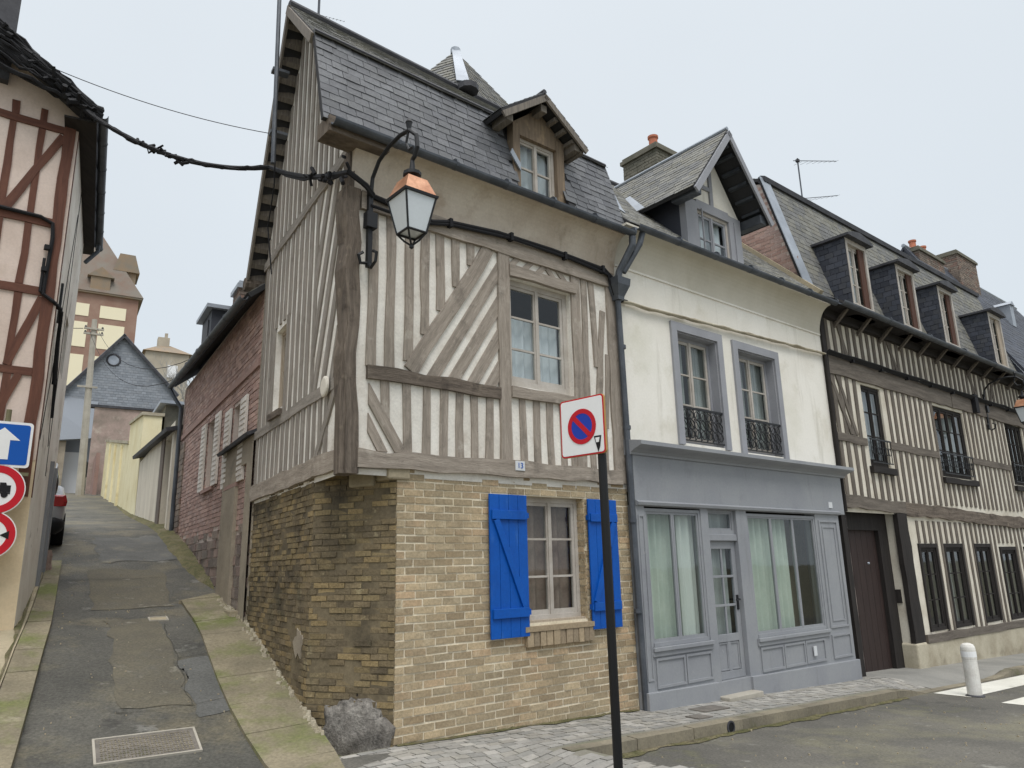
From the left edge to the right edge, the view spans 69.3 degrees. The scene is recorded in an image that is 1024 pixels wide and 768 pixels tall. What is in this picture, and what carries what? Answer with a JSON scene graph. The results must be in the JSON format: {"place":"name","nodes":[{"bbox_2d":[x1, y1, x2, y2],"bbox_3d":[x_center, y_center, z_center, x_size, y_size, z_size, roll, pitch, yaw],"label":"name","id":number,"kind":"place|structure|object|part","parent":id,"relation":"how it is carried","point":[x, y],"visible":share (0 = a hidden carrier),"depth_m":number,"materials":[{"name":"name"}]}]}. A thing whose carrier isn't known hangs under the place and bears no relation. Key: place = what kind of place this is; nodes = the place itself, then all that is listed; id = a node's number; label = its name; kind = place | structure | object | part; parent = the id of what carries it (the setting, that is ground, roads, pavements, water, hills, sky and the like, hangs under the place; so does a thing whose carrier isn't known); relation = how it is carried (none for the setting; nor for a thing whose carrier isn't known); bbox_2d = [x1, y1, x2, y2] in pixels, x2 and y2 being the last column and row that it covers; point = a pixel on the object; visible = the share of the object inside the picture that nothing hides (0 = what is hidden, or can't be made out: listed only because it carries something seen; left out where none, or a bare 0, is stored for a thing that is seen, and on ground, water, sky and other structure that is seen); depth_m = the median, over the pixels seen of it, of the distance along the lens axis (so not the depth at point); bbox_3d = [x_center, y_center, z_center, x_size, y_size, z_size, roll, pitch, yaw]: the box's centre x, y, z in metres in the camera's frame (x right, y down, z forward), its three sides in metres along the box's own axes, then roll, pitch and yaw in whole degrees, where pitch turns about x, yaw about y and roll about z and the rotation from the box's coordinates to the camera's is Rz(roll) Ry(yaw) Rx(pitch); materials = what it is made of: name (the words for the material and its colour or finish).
{"place":"outdoors","nodes":[
{"label":"outdoors","id":0,"kind":"place"},
{"bbox_2d":[0,572,42,687],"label":"footway","id":1,"kind":"structure","parent":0,"point":[6,639],"depth_m":8.28,"materials":[{"name":"beige concrete"}]},
{"bbox_2d":[0,591,32,679],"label":"moss","id":2,"kind":"object","parent":1,"relation":"on","point":[17,627],"visible":0.61,"depth_m":8.51,"materials":[{"name":"green plant"}]},
{"bbox_2d":[0,409,33,555],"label":"road sign post","id":3,"kind":"object","parent":1,"relation":"on","point":[15,443],"visible":1,"depth_m":8.71,"materials":[{"name":"red metal"}]},
{"bbox_2d":[45,550,52,570],"bbox_3d":[-7.418,2.850,11.740,0.264,0.420,0.280,-1,-14,0],"label":"guard stone","id":4,"kind":"object","parent":1,"relation":"on","point":[49,560],"visible":0.35,"depth_m":11.74,"materials":[{"name":"grey stone"}]},
{"bbox_2d":[12,491,263,767],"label":"alley road","id":5,"kind":"structure","parent":0,"point":[67,686],"depth_m":7.74,"materials":[{"name":"grey asphalt"}]},
{"bbox_2d":[0,560,61,767],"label":"kerb","id":6,"kind":"structure","parent":5,"relation":"on","point":[18,686],"depth_m":7.49,"materials":[{"name":"beige concrete"}]},
{"bbox_2d":[50,463,66,544],"bbox_3d":[-9.886,2.406,14.718,1.760,1.652,3.981,7,-16,-31],"label":"parked car","id":7,"kind":"object","parent":5,"relation":"on","point":[58,520],"visible":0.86,"depth_m":13.53,"materials":[{"name":"paint"}]},
{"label":"windows","id":8,"kind":"part","parent":7,"relation":"part of","materials":[{"name":"glass"}]},
{"bbox_2d":[87,568,173,609],"bbox_3d":[-5.950,3.158,11.559,1.162,0.584,2.489,7,-16,-31],"label":"road patch","id":9,"kind":"object","parent":5,"relation":"on","point":[141,590],"visible":1,"depth_m":11.42,"materials":[{"name":"grey asphalt"}]},
{"bbox_2d":[90,536,175,562],"bbox_3d":[-7.313,3.167,14.279,1.398,0.571,2.590,7,-16,-31],"label":"road patch","id":10,"kind":"object","parent":5,"relation":"on","point":[111,550],"visible":0.98,"depth_m":14.13,"materials":[{"name":"grey asphalt"}]},
{"bbox_2d":[92,727,202,765],"bbox_3d":[-3.166,3.150,6.426,0.830,0.159,0.499,7,-16,-31],"label":"manhole cover","id":11,"kind":"object","parent":5,"relation":"on","point":[137,747],"visible":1,"depth_m":6.41,"materials":[{"name":"metal"}]},
{"bbox_2d":[104,618,193,707],"bbox_3d":[-4.266,3.137,8.514,0.700,0.694,3.164,7,-16,-31],"label":"road patch","id":12,"kind":"object","parent":5,"relation":"on","point":[145,643],"visible":1,"depth_m":8.09,"materials":[{"name":"grey asphalt"}]},
{"bbox_2d":[164,624,192,703],"bbox_3d":[-3.876,3.152,8.519,0.054,0.623,2.700,7,-16,-31],"label":"road crack","id":13,"kind":"object","parent":12,"relation":"on","point":[177,663],"visible":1,"depth_m":8.29,"materials":[{"name":"black asphalt"}]},
{"bbox_2d":[148,616,168,621],"bbox_3d":[-4.760,3.175,9.966,0.240,0.086,0.225,7,-16,-31],"label":"inspection cover","id":14,"kind":"object","parent":5,"relation":"on","point":[158,618],"visible":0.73,"depth_m":9.96,"materials":[{"name":"concrete"}]},
{"bbox_2d":[113,503,214,588],"bbox_3d":[-12.119,4.389,23.762,0.792,4.016,28.000,7,-16,-31],"label":"moss","id":15,"kind":"object","parent":5,"relation":"on","point":[179,549],"visible":0.2,"depth_m":14.32,"materials":[{"name":"green plant"}]},
{"bbox_2d":[153,400,183,430],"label":"dark outhouse","id":16,"kind":"structure","parent":5,"relation":"on","point":[169,409],"depth_m":24.38,"materials":[{"name":"metal"}]},
{"bbox_2d":[178,656,229,716],"bbox_3d":[-3.224,3.160,7.826,0.453,0.406,1.521,7,-16,-30],"label":"road patch","id":17,"kind":"object","parent":5,"relation":"on","point":[200,674],"visible":0.94,"depth_m":7.76,"materials":[{"name":"grey asphalt"}]},
{"bbox_2d":[179,593,219,603],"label":"footway","id":18,"kind":"structure","parent":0,"point":[212,595],"depth_m":11.18,"materials":[{"name":"beige concrete"}]},
{"bbox_2d":[181,597,344,767],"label":"footway","id":19,"kind":"structure","parent":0,"point":[274,726],"depth_m":7.51,"materials":[{"name":"beige concrete"}]},
{"bbox_2d":[217,598,323,734],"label":"gravel","id":20,"kind":"structure","parent":19,"relation":"on","point":[312,722],"depth_m":8.36,"materials":[{"name":"beige gravel"}]},
{"bbox_2d":[16,0,1023,384],"label":"sky","id":21,"kind":"structure","parent":0,"point":[917,105],"materials":[{"name":"white"}]},
{"bbox_2d":[505,749,656,767],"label":"pavement","id":22,"kind":"structure","parent":0,"point":[581,752],"depth_m":6.68,"materials":[{"name":"grey stone"}]},
{"bbox_2d":[560,394,622,767],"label":"no parking sign","id":23,"kind":"object","parent":22,"relation":"on","point":[583,426],"visible":1,"depth_m":6.09,"materials":[{"name":"metal"}]},
{"bbox_2d":[340,676,925,767],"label":"paving","id":24,"kind":"structure","parent":0,"point":[505,746],"depth_m":7.25,"materials":[{"name":"grey stone"}]},
{"bbox_2d":[397,709,639,745],"bbox_3d":[0.236,3.623,7.862,3.330,0.130,0.107,10,-18,-38],"label":"moss","id":25,"kind":"object","parent":24,"relation":"on","point":[485,732],"visible":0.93,"depth_m":7.63,"materials":[{"name":"green plant"}]},
{"bbox_2d":[339,687,929,767],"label":"curb","id":26,"kind":"structure","parent":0,"point":[602,739],"depth_m":8.20,"materials":[{"name":"grey stone"}]},
{"bbox_2d":[322,693,395,755],"bbox_3d":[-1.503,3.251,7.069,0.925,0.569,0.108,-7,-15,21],"label":"guard stone","id":27,"kind":"object","parent":26,"relation":"on","point":[351,727],"visible":0.9,"depth_m":7.01,"materials":[{"name":"grey stone"}]},
{"bbox_2d":[685,705,729,719],"bbox_3d":[2.280,3.922,8.838,0.408,0.073,1.068,-9,-16,29],"label":"pavement cover","id":28,"kind":"object","parent":26,"relation":"on","point":[709,708],"visible":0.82,"depth_m":8.95,"materials":[{"name":"grey metal"}]},
{"bbox_2d":[340,670,1023,767],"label":"street","id":29,"kind":"structure","parent":0,"point":[892,732],"depth_m":7.78,"materials":[{"name":"grey asphalt"}]},
{"bbox_2d":[43,552,1023,767],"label":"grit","id":30,"kind":"object","parent":29,"relation":"on","point":[661,756],"visible":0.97,"depth_m":8.07,"materials":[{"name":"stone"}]},
{"bbox_2d":[622,697,909,757],"bbox_3d":[3.349,4.028,8.840,6.300,0.237,0.150,10,-18,-38],"label":"moss","id":31,"kind":"object","parent":29,"relation":"on","point":[640,752],"visible":0.95,"depth_m":8.32,"materials":[{"name":"green plant"}]},
{"bbox_2d":[562,665,1023,755],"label":"kerb","id":32,"kind":"structure","parent":29,"relation":"on","point":[644,740],"depth_m":8.56,"materials":[{"name":"beige stone"}]},
{"bbox_2d":[727,721,734,731],"bbox_3d":[2.428,3.804,8.213,0.136,0.136,0.012,10,-18,-38],"label":"drain outlet","id":33,"kind":"object","parent":32,"relation":"attached to","point":[730,726],"visible":0.97,"depth_m":8.21,"materials":[{"name":"black metal"}]},
{"bbox_2d":[960,643,984,697],"bbox_3d":[6.882,4.302,11.102,0.260,0.810,0.260,-1,-14,0],"label":"bollard","id":34,"kind":"object","parent":29,"relation":"on","point":[971,669],"visible":0.92,"depth_m":11.04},
{"bbox_2d":[937,675,1023,696],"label":"road marking","id":35,"kind":"object","parent":29,"relation":"on","point":[1001,684],"visible":0.84,"depth_m":12.09,"materials":[{"name":"paint"}]},
{"bbox_2d":[1002,697,1023,704],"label":"road marking","id":36,"kind":"object","parent":29,"relation":"on","point":[1019,701],"visible":1,"depth_m":10.52,"materials":[{"name":"paint"}]},
{"bbox_2d":[866,668,912,674],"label":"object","id":37,"kind":"structure","parent":0,"point":[880,671],"depth_m":13.15,"materials":[{"name":"concrete"}]},
{"bbox_2d":[866,653,1023,687],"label":"pavement","id":38,"kind":"structure","parent":0,"point":[940,676],"depth_m":13.24,"materials":[{"name":"concrete"}]},
{"bbox_3d":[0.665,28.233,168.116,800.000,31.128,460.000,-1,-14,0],"label":"terrain","id":39,"kind":"structure","parent":0,"visible":0},
{"bbox_2d":[0,0,108,630],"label":"brown timbered house","id":40,"kind":"structure","parent":39,"relation":"on","point":[53,159],"depth_m":9.72,"materials":[{"name":"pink paint"}]},
{"bbox_2d":[0,205,63,417],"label":"wall cable","id":41,"kind":"object","parent":40,"relation":"attached to","point":[44,271],"depth_m":9.65,"materials":[{"name":"black rubber"}]},
{"bbox_2d":[0,18,104,118],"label":"roof","id":42,"kind":"structure","parent":40,"relation":"attached to","point":[17,47],"depth_m":9.65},
{"bbox_2d":[57,69,268,133],"bbox_3d":[-4.701,-3.821,10.030,2.769,0.632,0.012,2,-14,-13],"label":"thin wire","id":43,"kind":"object","parent":42,"relation":"attached to","point":[159,106],"visible":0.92,"depth_m":9.99,"materials":[{"name":"grey metal"}]},
{"bbox_2d":[75,319,103,494],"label":"utility pole","id":44,"kind":"object","parent":39,"relation":"on","point":[82,461],"visible":0.97,"depth_m":41.27,"materials":[{"name":"concrete"}]},
{"bbox_2d":[73,328,188,385],"bbox_3d":[-16.397,-1.923,31.281,4.092,8.632,33.456,12,-19,-42],"label":"overhead wire","id":45,"kind":"object","parent":44,"relation":"attached to","point":[129,364],"visible":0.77,"depth_m":29.68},
{"bbox_2d":[66,237,143,385],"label":"brick mansion","id":46,"kind":"structure","parent":39,"relation":"on","point":[110,298],"depth_m":93.67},
{"bbox_2d":[57,333,178,492],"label":"slate gable house","id":47,"kind":"structure","parent":39,"relation":"on","point":[112,389],"depth_m":51.27,"materials":[{"name":"stone"}]},
{"bbox_2d":[61,452,78,492],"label":"door","id":48,"kind":"structure","parent":47,"relation":"in","point":[70,466],"depth_m":48.86,"materials":[{"name":"grey metal"}]},
{"bbox_2d":[106,354,120,365],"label":"window","id":49,"kind":"structure","parent":47,"relation":"in","point":[111,359],"depth_m":51.70,"materials":[{"name":"glass"}]},
{"bbox_2d":[85,404,153,494],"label":"pink brick wall","id":50,"kind":"structure","parent":39,"relation":"on","point":[110,422],"depth_m":45.18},
{"bbox_2d":[101,412,164,514],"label":"yellow wall","id":51,"kind":"structure","parent":39,"relation":"on","point":[120,477],"depth_m":26.86,"materials":[{"name":"paint"}]},
{"bbox_2d":[132,421,182,529],"bbox_3d":[-8.404,3.028,20.532,3.350,4.500,8.005,7,-16,-31],"label":"lean to shed","id":52,"kind":"object","parent":39,"relation":"on","point":[155,483],"visible":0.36,"depth_m":18.54,"materials":[{"name":"white wood"}]},
{"bbox_2d":[142,333,191,401],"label":"hilltop house","id":53,"kind":"structure","parent":39,"relation":"on","point":[175,354],"depth_m":82.00,"materials":[{"name":"beige paint"}]},
{"bbox_2d":[167,365,177,376],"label":"window","id":54,"kind":"structure","parent":53,"relation":"in","point":[173,368],"depth_m":81.82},
{"bbox_2d":[154,349,184,400],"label":"bare tree","id":55,"kind":"object","parent":39,"relation":"on","point":[169,375],"visible":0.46,"depth_m":72.50,"materials":[{"name":"grey plant"}]},
{"bbox_2d":[170,377,190,399],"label":"bare tree","id":56,"kind":"object","parent":39,"relation":"on","point":[181,392],"visible":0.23,"depth_m":77.38,"materials":[{"name":"grey plant"}]},
{"bbox_2d":[177,377,193,394],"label":"bare tree","id":57,"kind":"object","parent":39,"relation":"on","point":[183,390],"visible":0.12,"depth_m":76.88,"materials":[{"name":"grey plant"}]},
{"bbox_2d":[167,280,265,616],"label":"brick house","id":58,"kind":"structure","parent":39,"relation":"on","point":[222,365],"depth_m":13.02,"materials":[{"name":"red brick"}]},
{"bbox_2d":[209,423,214,485],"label":"window","id":59,"kind":"structure","parent":58,"relation":"in","point":[214,423],"depth_m":13.81,"materials":[{"name":"white wood"}]},
{"bbox_2d":[215,428,256,621],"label":"gateway wall","id":60,"kind":"structure","parent":39,"relation":"on","point":[226,551],"depth_m":10.98,"materials":[{"name":"wood"}]},
{"bbox_2d":[243,0,648,746],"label":"corner house","id":61,"kind":"structure","parent":39,"relation":"on","point":[425,556],"depth_m":8.36,"materials":[{"name":"paint"}]},
{"bbox_2d":[83,109,374,197],"bbox_3d":[-3.396,-2.736,9.303,4.566,2.296,1.392,-8,-15,25],"label":"overhead cable","id":62,"kind":"object","parent":61,"relation":"attached to","point":[328,177],"visible":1,"depth_m":9.89,"materials":[{"name":"black rubber"}]},
{"bbox_2d":[267,0,289,273],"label":"roof mast","id":63,"kind":"object","parent":61,"relation":"on","point":[277,72],"visible":1,"depth_m":9.87,"materials":[{"name":"grey metal"}]},
{"bbox_2d":[278,330,285,407],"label":"window","id":64,"kind":"structure","parent":61,"relation":"in","point":[284,334],"depth_m":9.85,"materials":[{"name":"brown wood"}]},
{"bbox_2d":[317,0,340,20],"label":"tv aerial","id":65,"kind":"object","parent":61,"relation":"attached to","point":[318,11],"visible":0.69,"depth_m":10.71,"materials":[{"name":"grey metal"}]},
{"bbox_2d":[357,117,438,268],"bbox_3d":[-1.181,-1.911,7.432,0.374,1.450,1.047,10,-18,-38],"label":"street lamp","id":66,"kind":"object","parent":61,"relation":"attached to","point":[411,200],"visible":1,"depth_m":7.07,"materials":[{"name":"metal"}]},
{"bbox_2d":[510,280,569,394],"bbox_3d":[0.266,-0.552,9.267,1.040,1.360,0.175,10,-18,-38],"label":"window","id":67,"kind":"structure","parent":61,"relation":"in","point":[533,344],"depth_m":9.30,"materials":[{"name":"white wood"}]},
{"bbox_2d":[526,497,581,619],"bbox_3d":[0.400,2.057,8.746,0.940,1.400,0.183,10,-18,-38],"label":"window","id":68,"kind":"structure","parent":61,"relation":"in","point":[549,575],"depth_m":8.81,"materials":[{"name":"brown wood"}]},
{"bbox_2d":[609,126,862,711],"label":"plaster house","id":69,"kind":"structure","parent":39,"relation":"on","point":[738,473],"depth_m":11.34,"materials":[{"name":"white paint"}]},
{"bbox_2d":[678,337,724,446],"bbox_3d":[2.718,0.130,11.167,0.990,1.650,0.317,10,-18,-38],"label":"window","id":70,"kind":"structure","parent":69,"relation":"in","point":[701,418],"depth_m":11.27,"materials":[{"name":"grey wood"}]},
{"bbox_2d":[738,355,783,455],"bbox_3d":[3.933,0.360,12.135,1.070,1.650,0.310,10,-18,-38],"label":"window","id":71,"kind":"structure","parent":69,"relation":"in","point":[758,435],"depth_m":12.25,"materials":[{"name":"white wood"}]},
{"bbox_2d":[741,176,1023,677],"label":"timbered house","id":72,"kind":"structure","parent":39,"relation":"on","point":[931,524],"depth_m":15.45,"materials":[{"name":"beige paint"}]},
{"bbox_2d":[367,193,1015,413],"bbox_3d":[6.400,-0.436,14.142,20.504,0.600,0.129,10,-18,-38],"label":"facade cable","id":73,"kind":"object","parent":72,"relation":"attached to","point":[975,399],"visible":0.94,"depth_m":10.92,"materials":[{"name":"rubber"}]},
{"bbox_2d":[793,158,837,200],"bbox_3d":[8.181,-5.048,19.674,2.428,2.813,0.220,10,-18,-38],"label":"tv aerial","id":74,"kind":"object","parent":72,"relation":"attached to","point":[797,160],"visible":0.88,"depth_m":19.18,"materials":[{"name":"grey metal"}]},
{"bbox_2d":[860,385,893,467],"bbox_3d":[7.091,0.845,14.601,0.860,1.600,0.269,10,-18,-38],"label":"window","id":75,"kind":"structure","parent":72,"relation":"in","point":[866,392],"depth_m":14.66,"materials":[{"name":"black glass"}]},
{"bbox_2d":[921,548,946,630],"bbox_3d":[8.371,4.074,14.766,0.730,1.590,0.070,10,-18,-38],"label":"window","id":76,"kind":"structure","parent":72,"relation":"in","point":[942,626],"depth_m":14.83,"materials":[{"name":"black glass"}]},
{"bbox_2d":[932,406,975,479],"bbox_3d":[10.010,1.368,16.945,1.740,1.590,0.269,10,-18,-38],"label":"window","id":77,"kind":"structure","parent":72,"relation":"in","point":[953,464],"depth_m":17.02,"materials":[{"name":"black glass"}]},
{"bbox_2d":[946,547,972,627],"bbox_3d":[9.313,4.260,15.592,0.840,1.600,0.182,10,-18,-38],"label":"window","id":78,"kind":"structure","parent":72,"relation":"in","point":[963,623],"depth_m":15.63,"materials":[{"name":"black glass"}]},
{"bbox_2d":[976,547,1000,621],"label":"window","id":79,"kind":"structure","parent":72,"relation":"in","point":[991,618],"depth_m":16.65,"materials":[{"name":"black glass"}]},
{"bbox_2d":[982,371,1023,430],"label":"street lamp","id":80,"kind":"object","parent":72,"relation":"attached to","point":[1018,407],"visible":1,"depth_m":18.03,"materials":[{"name":"metal"}]},
{"bbox_2d":[1002,550,1023,618],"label":"window","id":81,"kind":"structure","parent":72,"relation":"in","point":[1017,615],"depth_m":17.63,"materials":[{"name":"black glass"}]},
{"bbox_2d":[1004,423,1023,485],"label":"window","id":82,"kind":"structure","parent":72,"relation":"in","point":[1012,441],"depth_m":19.62,"materials":[{"name":"black glass"}]},
{"bbox_2d":[901,239,1023,372],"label":"slate roofed house","id":83,"kind":"structure","parent":39,"relation":"on","point":[958,266],"depth_m":26.21,"materials":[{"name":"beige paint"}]}
]}

